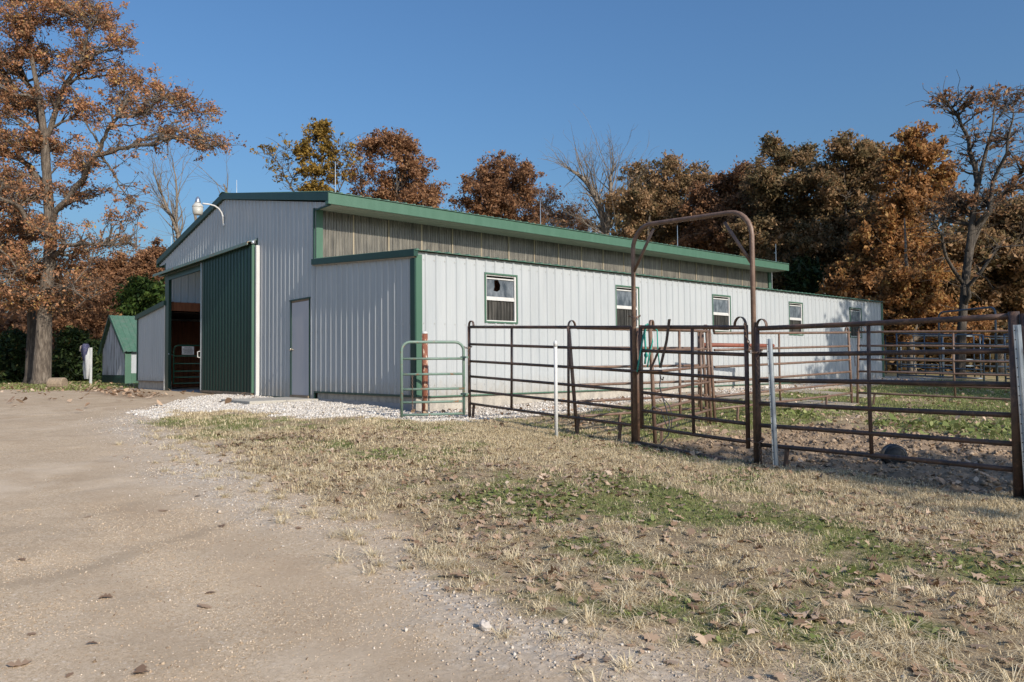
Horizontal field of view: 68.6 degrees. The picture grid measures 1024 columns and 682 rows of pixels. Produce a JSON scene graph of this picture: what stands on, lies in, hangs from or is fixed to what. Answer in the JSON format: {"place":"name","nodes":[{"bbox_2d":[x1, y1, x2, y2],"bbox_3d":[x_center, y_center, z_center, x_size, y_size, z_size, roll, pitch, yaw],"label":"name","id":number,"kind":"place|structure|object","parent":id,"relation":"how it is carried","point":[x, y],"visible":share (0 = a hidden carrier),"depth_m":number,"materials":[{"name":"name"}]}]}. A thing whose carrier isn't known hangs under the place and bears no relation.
{"place":"outdoors","nodes":[
{"label":"outdoors","id":0,"kind":"place"},
{"bbox_2d":[0,386,830,681],"bbox_3d":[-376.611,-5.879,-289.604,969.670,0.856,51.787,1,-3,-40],"label":"driveway","id":1,"kind":"structure","parent":0,"point":[41,440],"depth_m":4.05,"materials":[{"name":"beige gravel"}]},
{"bbox_2d":[7,658,31,665],"bbox_3d":[-2.039,1.330,3.101,0.074,0.015,0.074,-1,-2,20],"label":"fallen leaf","id":2,"kind":"object","parent":1,"relation":"on","point":[18,662],"visible":1,"depth_m":3.11,"materials":[{"name":"brown plant"}]},
{"bbox_2d":[99,593,112,597],"bbox_3d":[-2.115,1.325,3.904,0.058,0.021,0.058,-2,-2,30],"label":"fallen leaf","id":3,"kind":"object","parent":1,"relation":"on","point":[106,595],"visible":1,"depth_m":3.91,"materials":[{"name":"brown plant"}]},
{"bbox_2d":[0,380,253,410],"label":"fallen leaves","id":4,"kind":"object","parent":1,"relation":"on","point":[134,390],"visible":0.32,"depth_m":23.67,"materials":[{"name":"brown plant"}]},
{"bbox_2d":[132,664,147,672],"bbox_3d":[-1.490,1.318,3.006,0.066,0.025,0.066,-2,-2,37],"label":"fallen leaf","id":5,"kind":"object","parent":1,"relation":"on","point":[141,667],"visible":1,"depth_m":3.02,"materials":[{"name":"brown plant"}]},
{"bbox_2d":[198,603,211,607],"bbox_3d":[-1.546,1.332,3.777,0.073,0.013,0.066,0,-2,-12],"label":"fallen leaf","id":6,"kind":"object","parent":1,"relation":"on","point":[205,605],"visible":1,"depth_m":3.78,"materials":[{"name":"brown plant"}]},
{"bbox_2d":[0,520,793,681],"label":"gravel stones","id":7,"kind":"object","parent":1,"relation":"on","point":[150,671],"visible":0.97,"depth_m":3.59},
{"bbox_2d":[0,478,867,681],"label":"drive grit","id":8,"kind":"object","parent":1,"relation":"on","point":[163,662],"visible":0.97,"depth_m":3.89,"materials":[{"name":"brown gravel"}]},
{"bbox_2d":[34,454,905,681],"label":"gravel stones","id":9,"kind":"object","parent":1,"relation":"on","point":[590,660],"visible":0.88,"depth_m":4.25,"materials":[{"name":"gravel"}]},
{"bbox_2d":[479,619,491,631],"bbox_3d":[-0.120,1.297,3.414,0.051,0.057,0.071,1,-3,-40],"label":"stone","id":10,"kind":"object","parent":1,"relation":"on","point":[483,624],"visible":0.99,"depth_m":3.40,"materials":[{"name":"white stone"}]},
{"bbox_2d":[0,0,1023,311],"label":"sky","id":11,"kind":"structure","parent":0,"point":[702,80],"materials":[{"name":"blue"}]},
{"bbox_2d":[4,373,1023,681],"bbox_3d":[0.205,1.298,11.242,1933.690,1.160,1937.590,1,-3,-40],"label":"ground","id":12,"kind":"structure","parent":0,"point":[852,601],"depth_m":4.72,"materials":[{"name":"beige plant"}]},
{"bbox_2d":[0,345,17,382],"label":"cedar","id":13,"kind":"object","parent":12,"relation":"on","point":[5,375],"visible":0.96,"depth_m":40.21,"materials":[{"name":"green plant"}]},
{"bbox_2d":[0,326,26,382],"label":"cedar","id":14,"kind":"object","parent":12,"relation":"on","point":[13,343],"visible":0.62,"depth_m":41.39,"materials":[{"name":"green plant"}]},
{"bbox_2d":[0,166,44,382],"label":"oak tree","id":15,"kind":"object","parent":12,"relation":"on","point":[31,334],"visible":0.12,"depth_m":38.27,"materials":[{"name":"brown plant"}]},
{"bbox_2d":[0,302,87,346],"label":"woodland","id":16,"kind":"object","parent":12,"relation":"on","point":[7,321],"visible":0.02,"depth_m":58.61,"materials":[{"name":"orange plant"}]},
{"bbox_2d":[9,323,98,380],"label":"brush","id":17,"kind":"object","parent":12,"relation":"on","point":[52,340],"depth_m":43.56,"materials":[{"name":"orange plant"}]},
{"bbox_2d":[46,378,67,387],"bbox_3d":[-17.812,1.669,29.427,0.602,0.468,0.480,-1,-2,1],"label":"log","id":18,"kind":"object","parent":12,"relation":"on","point":[56,382],"visible":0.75,"depth_m":29.23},
{"bbox_2d":[0,380,137,391],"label":"green grass","id":19,"kind":"structure","parent":12,"relation":"on","point":[86,382],"depth_m":30.01,"materials":[{"name":"green plant"}]},
{"bbox_2d":[52,325,93,381],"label":"cedar","id":20,"kind":"object","parent":12,"relation":"on","point":[69,340],"visible":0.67,"depth_m":41.39,"materials":[{"name":"green plant"}]},
{"bbox_2d":[79,344,91,382],"bbox_3d":[-19.317,1.123,33.956,0.440,1.970,1.136,1,-3,-40],"label":"white post","id":21,"kind":"object","parent":12,"relation":"on","point":[85,350],"visible":0.99,"depth_m":33.63,"materials":[{"name":"white wood"}]},
{"bbox_2d":[52,247,120,332],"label":"autumn tree","id":22,"kind":"object","parent":12,"relation":"on","point":[85,265],"visible":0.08,"depth_m":53.99,"materials":[{"name":"brown plant"}]},
{"bbox_2d":[52,273,121,339],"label":"autumn tree","id":23,"kind":"object","parent":12,"relation":"on","point":[94,321],"visible":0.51,"depth_m":43.65,"materials":[{"name":"brown plant"}]},
{"bbox_2d":[72,338,102,380],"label":"cedar","id":24,"kind":"object","parent":12,"relation":"on","point":[94,344],"visible":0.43,"depth_m":40.57,"materials":[{"name":"green plant"}]},
{"bbox_2d":[88,249,145,314],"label":"autumn tree","id":25,"kind":"object","parent":12,"relation":"on","point":[112,267],"visible":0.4,"depth_m":54.11,"materials":[{"name":"brown plant"}]},
{"bbox_2d":[97,315,137,383],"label":"shed","id":26,"kind":"structure","parent":12,"relation":"on","point":[118,347],"depth_m":33.43,"materials":[{"name":"metal"}]},
{"bbox_2d":[0,0,246,384],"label":"oak tree","id":27,"kind":"object","parent":12,"relation":"on","point":[23,25],"visible":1,"depth_m":35.50,"materials":[{"name":"brown plant"}]},
{"bbox_2d":[106,273,164,315],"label":"pine","id":28,"kind":"object","parent":12,"relation":"on","point":[138,295],"visible":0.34,"depth_m":45.26,"materials":[{"name":"green plant"}]},
{"bbox_2d":[120,236,168,283],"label":"autumn tree","id":29,"kind":"object","parent":12,"relation":"on","point":[144,262],"visible":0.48,"depth_m":55.01,"materials":[{"name":"brown plant"}]},
{"bbox_2d":[104,120,220,241],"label":"bare tree","id":30,"kind":"object","parent":12,"relation":"on","point":[173,215],"visible":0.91,"depth_m":44.00,"materials":[{"name":"grey plant"}]},
{"bbox_2d":[187,151,237,201],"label":"bare tree","id":31,"kind":"object","parent":12,"relation":"on","point":[224,186],"visible":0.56,"depth_m":41.78,"materials":[{"name":"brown plant"}]},
{"bbox_2d":[250,117,364,191],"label":"autumn tree","id":32,"kind":"object","parent":12,"relation":"on","point":[321,130],"visible":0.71,"depth_m":47.06,"materials":[{"name":"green plant"}]},
{"bbox_2d":[133,407,643,493],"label":"dry grass","id":33,"kind":"structure","parent":12,"relation":"on","point":[262,414],"depth_m":9.75,"materials":[{"name":"beige plant"}]},
{"bbox_2d":[342,126,449,207],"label":"autumn tree","id":34,"kind":"object","parent":12,"relation":"on","point":[408,169],"visible":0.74,"depth_m":49.40,"materials":[{"name":"orange plant"}]},
{"bbox_2d":[443,149,556,224],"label":"autumn tree","id":35,"kind":"object","parent":12,"relation":"on","point":[494,189],"visible":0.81,"depth_m":52.31,"materials":[{"name":"brown plant"}]},
{"bbox_2d":[135,162,884,412],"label":"barn","id":36,"kind":"structure","parent":12,"relation":"on","point":[335,296],"depth_m":17.47,"materials":[{"name":"white metal"}]},
{"bbox_2d":[168,345,199,383],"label":"stall gate","id":37,"kind":"structure","parent":36,"relation":"attached to","point":[173,354],"depth_m":24.84,"materials":[{"name":"metal"}]},
{"bbox_2d":[182,346,193,354],"bbox_3d":[-10.734,0.315,24.883,0.380,0.270,0.014,1,-3,-40],"label":"warning sign","id":38,"kind":"object","parent":37,"relation":"attached to","point":[187,350],"visible":1,"depth_m":24.87,"materials":[{"name":"white metal"}]},
{"bbox_2d":[192,197,224,225],"bbox_3d":[-8.210,-3.515,20.316,0.845,0.705,0.286,1,-3,-40],"label":"yard lamp","id":39,"kind":"object","parent":36,"relation":"attached to","point":[197,207],"visible":1,"depth_m":20.08,"materials":[{"name":"metal"}]},
{"bbox_2d":[197,244,254,394],"bbox_3d":[-7.712,-0.452,20.107,0.133,3.800,3.932,1,-3,-40],"label":"sliding door","id":40,"kind":"structure","parent":36,"relation":"in","point":[227,296],"depth_m":19.87,"materials":[{"name":"green metal"}]},
{"bbox_2d":[289,297,310,397],"bbox_3d":[-4.753,0.156,16.792,0.117,2.215,1.050,1,-3,-40],"label":"entry door","id":41,"kind":"structure","parent":36,"relation":"in","point":[299,349],"depth_m":16.80,"materials":[{"name":"grey metal"}]},
{"bbox_2d":[484,272,517,323],"bbox_3d":[-0.225,-0.822,14.566,0.820,0.960,0.086,1,-3,-40],"label":"window","id":42,"kind":"structure","parent":36,"relation":"in","point":[501,306],"depth_m":14.59,"materials":[{"name":"white glass"}]},
{"bbox_2d":[615,285,639,327],"bbox_3d":[2.583,-0.763,16.951,0.810,0.960,0.086,1,-3,-40],"label":"window","id":43,"kind":"structure","parent":36,"relation":"in","point":[622,297],"depth_m":16.94,"materials":[{"name":"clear glass"}]},
{"bbox_2d":[712,294,730,331],"bbox_3d":[5.364,-0.704,19.314,0.810,0.960,0.086,1,-3,-40],"label":"window","id":44,"kind":"structure","parent":36,"relation":"in","point":[721,308],"depth_m":19.35,"materials":[{"name":"clear glass"}]},
{"bbox_2d":[788,301,803,335],"bbox_3d":[8.174,-0.645,21.702,0.785,0.960,0.086,1,-3,-40],"label":"window","id":45,"kind":"structure","parent":36,"relation":"in","point":[795,311],"depth_m":21.75,"materials":[{"name":"clear glass"}]},
{"bbox_2d":[849,307,861,337],"bbox_3d":[11.003,-0.585,24.105,0.800,0.960,0.086,1,-3,-40],"label":"window","id":46,"kind":"structure","parent":36,"relation":"in","point":[854,316],"depth_m":24.13,"materials":[{"name":"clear glass"}]},
{"bbox_2d":[467,321,632,443],"bbox_3d":[0.423,0.506,11.026,0.052,1.796,3.582,1,-3,-40],"label":"corral panel","id":47,"kind":"object","parent":12,"relation":"on","point":[511,363],"visible":0.94,"depth_m":10.81,"materials":[{"name":"brown metal"}]},
{"bbox_2d":[553,340,557,435],"bbox_3d":[0.596,0.695,10.187,0.055,1.405,0.055,1,-3,-40],"label":"white post","id":48,"kind":"object","parent":12,"relation":"on","point":[555,390],"visible":0.91,"depth_m":10.17,"materials":[{"name":"white plastic"}]},
{"bbox_2d":[103,372,1008,676],"bbox_3d":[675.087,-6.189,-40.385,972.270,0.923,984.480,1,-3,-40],"label":"gravel apron","id":49,"kind":"object","parent":12,"relation":"on","point":[433,594],"visible":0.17,"depth_m":4.12,"materials":[{"name":"grey gravel"}]},
{"bbox_2d":[76,403,249,476],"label":"gravel stones","id":50,"kind":"object","parent":49,"relation":"on","point":[123,423],"visible":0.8,"depth_m":9.46,"materials":[{"name":"grey gravel"}]},
{"bbox_2d":[221,397,317,403],"bbox_3d":[-5.221,1.349,16.160,1.490,0.205,1.630,1,-3,-40],"label":"concrete step","id":51,"kind":"object","parent":49,"relation":"on","point":[271,400],"visible":0.47,"depth_m":15.76,"materials":[{"name":"grey concrete"}]},
{"bbox_2d":[125,393,485,421],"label":"gravel stones","id":52,"kind":"object","parent":49,"relation":"on","point":[207,402],"visible":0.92,"depth_m":13.74,"materials":[{"name":"grey gravel"}]},
{"bbox_2d":[422,331,427,412],"bbox_3d":[-1.493,0.595,12.880,0.107,1.520,0.107,1,-3,-40],"label":"rusty post","id":53,"kind":"object","parent":49,"relation":"on","point":[424,369],"visible":0.81,"depth_m":12.84,"materials":[{"name":"metal"}]},
{"bbox_2d":[400,341,468,416],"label":"tube gate","id":54,"kind":"structure","parent":49,"relation":"on","point":[462,388],"depth_m":12.17,"materials":[{"name":"green metal"}]},
{"bbox_2d":[428,385,820,419],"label":"gravel stones","id":55,"kind":"object","parent":49,"relation":"on","point":[560,409],"visible":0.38,"depth_m":14.01,"materials":[{"name":"grey gravel"}]},
{"bbox_2d":[704,343,774,393],"bbox_3d":[5.471,0.691,18.050,2.548,1.268,0.108,1,-2,-34],"label":"hitching rail","id":56,"kind":"object","parent":49,"relation":"on","point":[730,345],"visible":0.19,"depth_m":17.82,"materials":[{"name":"red metal"}]},
{"bbox_2d":[885,335,975,376],"bbox_3d":[15.694,0.552,28.287,2.966,1.657,0.054,-2,-2,34],"label":"corral panel","id":57,"kind":"object","parent":49,"relation":"on","point":[886,357],"visible":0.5,"depth_m":28.40,"materials":[{"name":"brown metal"}]},
{"bbox_2d":[521,183,600,232],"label":"autumn tree","id":58,"kind":"object","parent":12,"relation":"on","point":[558,217],"visible":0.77,"depth_m":49.77,"materials":[{"name":"brown plant"}]},
{"bbox_2d":[114,417,1023,681],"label":"fallen leaves","id":59,"kind":"object","parent":12,"relation":"on","point":[702,639],"visible":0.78,"depth_m":5.02,"materials":[{"name":"brown plant"}]},
{"bbox_2d":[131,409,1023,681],"bbox_3d":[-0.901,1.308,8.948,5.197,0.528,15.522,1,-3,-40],"label":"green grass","id":60,"kind":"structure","parent":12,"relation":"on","point":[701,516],"depth_m":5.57,"materials":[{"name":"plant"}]},
{"bbox_2d":[539,105,655,235],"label":"bare tree","id":61,"kind":"object","parent":12,"relation":"on","point":[605,217],"visible":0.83,"depth_m":46.85,"materials":[{"name":"grey plant"}]},
{"bbox_2d":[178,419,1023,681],"bbox_3d":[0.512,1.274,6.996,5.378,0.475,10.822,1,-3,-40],"label":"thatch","id":62,"kind":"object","parent":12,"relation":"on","point":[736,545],"visible":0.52,"depth_m":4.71,"materials":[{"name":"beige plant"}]},
{"bbox_2d":[567,320,708,432],"bbox_3d":[1.991,0.539,11.406,3.000,1.629,0.052,1,-2,-36],"label":"corral panel","id":63,"kind":"object","parent":12,"relation":"on","point":[619,414],"visible":0.58,"depth_m":11.13,"materials":[{"name":"brown metal"}]},
{"bbox_2d":[598,149,714,244],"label":"autumn tree","id":64,"kind":"object","parent":12,"relation":"on","point":[665,200],"visible":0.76,"depth_m":46.51,"materials":[{"name":"brown plant"}]},
{"bbox_2d":[648,320,711,443],"bbox_3d":[2.479,0.549,10.823,0.049,1.692,3.034,-2,-2,29],"label":"corral panel","id":65,"kind":"object","parent":12,"relation":"on","point":[679,368],"visible":0.72,"depth_m":10.63,"materials":[{"name":"brown metal"}]},
{"bbox_2d":[670,155,774,254],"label":"autumn tree","id":66,"kind":"object","parent":12,"relation":"on","point":[700,234],"visible":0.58,"depth_m":43.60,"materials":[{"name":"brown plant"}]},
{"bbox_2d":[766,339,778,466],"bbox_3d":[2.727,0.706,7.849,0.104,1.460,0.031,-1,-2,5],"label":"steel post","id":67,"kind":"object","parent":12,"relation":"on","point":[772,402],"visible":0.94,"depth_m":7.84,"materials":[{"name":"silver metal"}]},
{"bbox_2d":[717,130,832,290],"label":"autumn tree","id":68,"kind":"object","parent":12,"relation":"on","point":[770,186],"visible":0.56,"depth_m":40.19,"materials":[{"name":"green plant"}]},
{"bbox_2d":[708,327,852,423],"bbox_3d":[5.068,0.545,13.747,4.952,1.727,0.052,1,-3,-41],"label":"corral panel","id":69,"kind":"object","parent":12,"relation":"on","point":[847,332],"visible":0.9,"depth_m":13.60,"materials":[{"name":"brown metal"}]},
{"bbox_2d":[776,254,829,294],"bbox_3d":[15.146,-1.352,38.154,4.078,6.198,3.527,1,-3,-40],"label":"cedar","id":70,"kind":"object","parent":12,"relation":"on","point":[804,275],"visible":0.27,"depth_m":37.65,"materials":[{"name":"green plant"}]},
{"bbox_2d":[587,168,1023,293],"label":"woodland","id":71,"kind":"object","parent":12,"relation":"on","point":[619,222],"depth_m":53.99,"materials":[{"name":"brown plant"}]},
{"bbox_2d":[767,129,900,276],"bbox_3d":[17.062,-4.634,39.069,7.367,12.705,5.378,-1,-2,6],"label":"autumn tree","id":72,"kind":"object","parent":12,"relation":"on","point":[840,193],"visible":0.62,"depth_m":38.32,"materials":[{"name":"brown plant"}]},
{"bbox_2d":[665,423,1012,497],"bbox_3d":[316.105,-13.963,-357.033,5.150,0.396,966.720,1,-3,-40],"label":"dirt pen","id":73,"kind":"object","parent":12,"relation":"on","point":[898,474],"visible":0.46,"depth_m":8.95,"materials":[{"name":"brown soil"}]},
{"bbox_2d":[631,210,756,465],"bbox_3d":[2.124,-0.029,8.941,0.104,2.982,1.861,1,-2,-36],"label":"bow gate frame","id":74,"kind":"object","parent":73,"relation":"on","point":[635,376],"visible":0.86,"depth_m":9.03,"materials":[{"name":"brown metal"}]},
{"bbox_2d":[645,379,672,444],"bbox_3d":[1.793,0.900,9.544,0.497,0.899,0.016,0,-2,0],"label":"lead cord","id":75,"kind":"object","parent":74,"relation":"hanging from","point":[668,426],"visible":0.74,"depth_m":9.54,"materials":[{"name":"brown fabric"}]},
{"bbox_2d":[632,316,750,448],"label":"walk gate","id":76,"kind":"structure","parent":74,"relation":"attached to","point":[692,375],"depth_m":8.85,"materials":[{"name":"brown metal"}]},
{"bbox_2d":[636,323,659,371],"bbox_3d":[1.737,0.083,9.545,0.323,0.621,0.080,0,-2,-17],"label":"halter rope","id":77,"kind":"object","parent":76,"relation":"hanging from","point":[646,355],"visible":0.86,"depth_m":9.52,"materials":[{"name":"teal fabric"}]},
{"bbox_2d":[743,323,751,348],"bbox_3d":[2.571,-0.058,8.197,0.028,0.295,0.103,0,-2,-21],"label":"chain","id":78,"kind":"object","parent":74,"relation":"hanging from","point":[747,336],"visible":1,"depth_m":8.20,"materials":[{"name":"silver metal"}]},
{"bbox_2d":[746,349,762,396],"bbox_3d":[2.643,0.346,8.186,0.187,0.526,0.186,1,-3,-40],"label":"chain","id":79,"kind":"object","parent":74,"relation":"hanging from","point":[760,350],"visible":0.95,"depth_m":8.09,"materials":[{"name":"silver metal"}]},
{"bbox_2d":[747,438,764,464],"bbox_3d":[2.653,1.210,8.154,0.187,0.316,0.193,1,-3,-40],"label":"chain","id":80,"kind":"object","parent":74,"relation":"attached to","point":[761,441],"visible":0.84,"depth_m":8.07,"materials":[{"name":"grey metal"}]},
{"bbox_2d":[411,376,1012,495],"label":"fallen leaves","id":81,"kind":"object","parent":73,"relation":"on","point":[942,480],"visible":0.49,"depth_m":11.76,"materials":[{"name":"brown plant"}]},
{"bbox_2d":[493,379,1009,459],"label":"dry grass","id":82,"kind":"structure","parent":73,"relation":"on","point":[717,433],"depth_m":12.72,"materials":[{"name":"beige plant"}]},
{"bbox_2d":[650,422,1012,497],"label":"mud clods","id":83,"kind":"object","parent":73,"relation":"on","point":[914,449],"visible":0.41,"depth_m":8.99,"materials":[{"name":"brown soil"}]},
{"bbox_2d":[880,444,907,464],"bbox_3d":[4.234,1.278,8.306,0.268,0.270,0.218,-1,-2,15],"label":"feed tub","id":84,"kind":"object","parent":73,"relation":"on","point":[893,449],"visible":0.61,"depth_m":8.25,"materials":[{"name":"black rubber"}]},
{"bbox_2d":[752,407,1010,444],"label":"weeds","id":85,"kind":"object","parent":12,"relation":"on","point":[988,426],"visible":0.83,"depth_m":11.44,"materials":[{"name":"green plant"}]},
{"bbox_2d":[815,119,960,370],"bbox_3d":[17.509,-4.206,34.498,6.757,11.514,4.259,0,-2,-1],"label":"autumn tree","id":86,"kind":"object","parent":12,"relation":"on","point":[877,233],"visible":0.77,"depth_m":33.80,"materials":[{"name":"brown plant"}]},
{"bbox_2d":[754,311,1023,499],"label":"corral panel","id":87,"kind":"object","parent":12,"relation":"on","point":[1013,318],"visible":0.98,"depth_m":6.88,"materials":[{"name":"brown metal"}]},
{"bbox_2d":[854,218,998,374],"bbox_3d":[15.843,-1.669,29.131,4.332,6.153,4.617,1,-3,-40],"label":"autumn tree","id":88,"kind":"object","parent":12,"relation":"on","point":[911,289],"visible":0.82,"depth_m":28.55,"materials":[{"name":"orange plant"}]},
{"bbox_2d":[856,327,1009,404],"bbox_3d":[8.305,0.520,14.255,3.394,1.709,0.051,-2,-3,40],"label":"corral panel","id":89,"kind":"object","parent":12,"relation":"on","point":[953,360],"visible":0.78,"depth_m":14.35,"materials":[{"name":"brown metal"}]},
{"bbox_2d":[857,266,1008,372],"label":"woodland","id":90,"kind":"object","parent":12,"relation":"on","point":[968,356],"visible":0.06,"depth_m":34.31,"materials":[{"name":"brown plant"}]},
{"bbox_2d":[896,333,984,380],"bbox_3d":[13.913,0.527,24.475,2.517,1.674,0.055,-2,-2,37],"label":"corral panel","id":91,"kind":"object","parent":12,"relation":"on","point":[925,367],"visible":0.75,"depth_m":24.46,"materials":[{"name":"metal"}]},
{"bbox_2d":[900,338,1008,373],"bbox_3d":[19.260,0.655,30.265,6.567,1.768,0.055,-2,-3,39],"label":"corral panel","id":92,"kind":"object","parent":12,"relation":"on","point":[989,372],"visible":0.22,"depth_m":30.50,"materials":[{"name":"metal"}]},
{"bbox_2d":[897,69,1023,376],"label":"autumn tree","id":93,"kind":"object","parent":12,"relation":"on","point":[962,203],"visible":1,"depth_m":26.94,"materials":[{"name":"brown plant"}]},
{"bbox_2d":[938,306,998,381],"bbox_3d":[15.000,0.179,24.729,0.147,2.480,2.505,0,-2,-10],"label":"bow gate frame","id":94,"kind":"object","parent":12,"relation":"on","point":[941,364],"visible":0.67,"depth_m":24.69,"materials":[{"name":"metal"}]},
{"bbox_2d":[934,194,1023,372],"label":"autumn tree","id":95,"kind":"object","parent":12,"relation":"on","point":[1006,280],"visible":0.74,"depth_m":32.34,"materials":[{"name":"orange plant"}]},
{"bbox_2d":[979,336,1008,376],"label":"corral panel","id":96,"kind":"object","parent":12,"relation":"on","point":[989,359],"visible":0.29,"depth_m":27.19,"materials":[{"name":"blue metal"}]},
{"bbox_2d":[1003,333,1009,381],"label":"corral panel","id":97,"kind":"object","parent":12,"relation":"on","point":[1005,369],"visible":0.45,"depth_m":23.40,"materials":[{"name":"metal"}]},
{"bbox_2d":[1013,325,1023,479],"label":"steel post","id":98,"kind":"object","parent":12,"relation":"on","point":[1018,345],"visible":1,"depth_m":6.04,"materials":[{"name":"silver metal"}]},
{"bbox_2d":[1020,313,1023,356],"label":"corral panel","id":99,"kind":"object","parent":12,"relation":"on","point":[1022,320],"visible":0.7,"depth_m":6.09,"materials":[{"name":"metal"}]},
{"bbox_2d":[490,379,1010,476],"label":"green grass","id":100,"kind":"structure","parent":0,"point":[908,401],"depth_m":14.40,"materials":[{"name":"green plant"}]},
{"bbox_2d":[669,391,858,405],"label":"path","id":101,"kind":"structure","parent":0,"point":[802,401],"depth_m":15.91,"materials":[{"name":"grey gravel"}]},
{"bbox_2d":[750,387,884,397],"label":"path","id":102,"kind":"structure","parent":0,"point":[813,392],"depth_m":18.13,"materials":[{"name":"grey gravel"}]}
]}

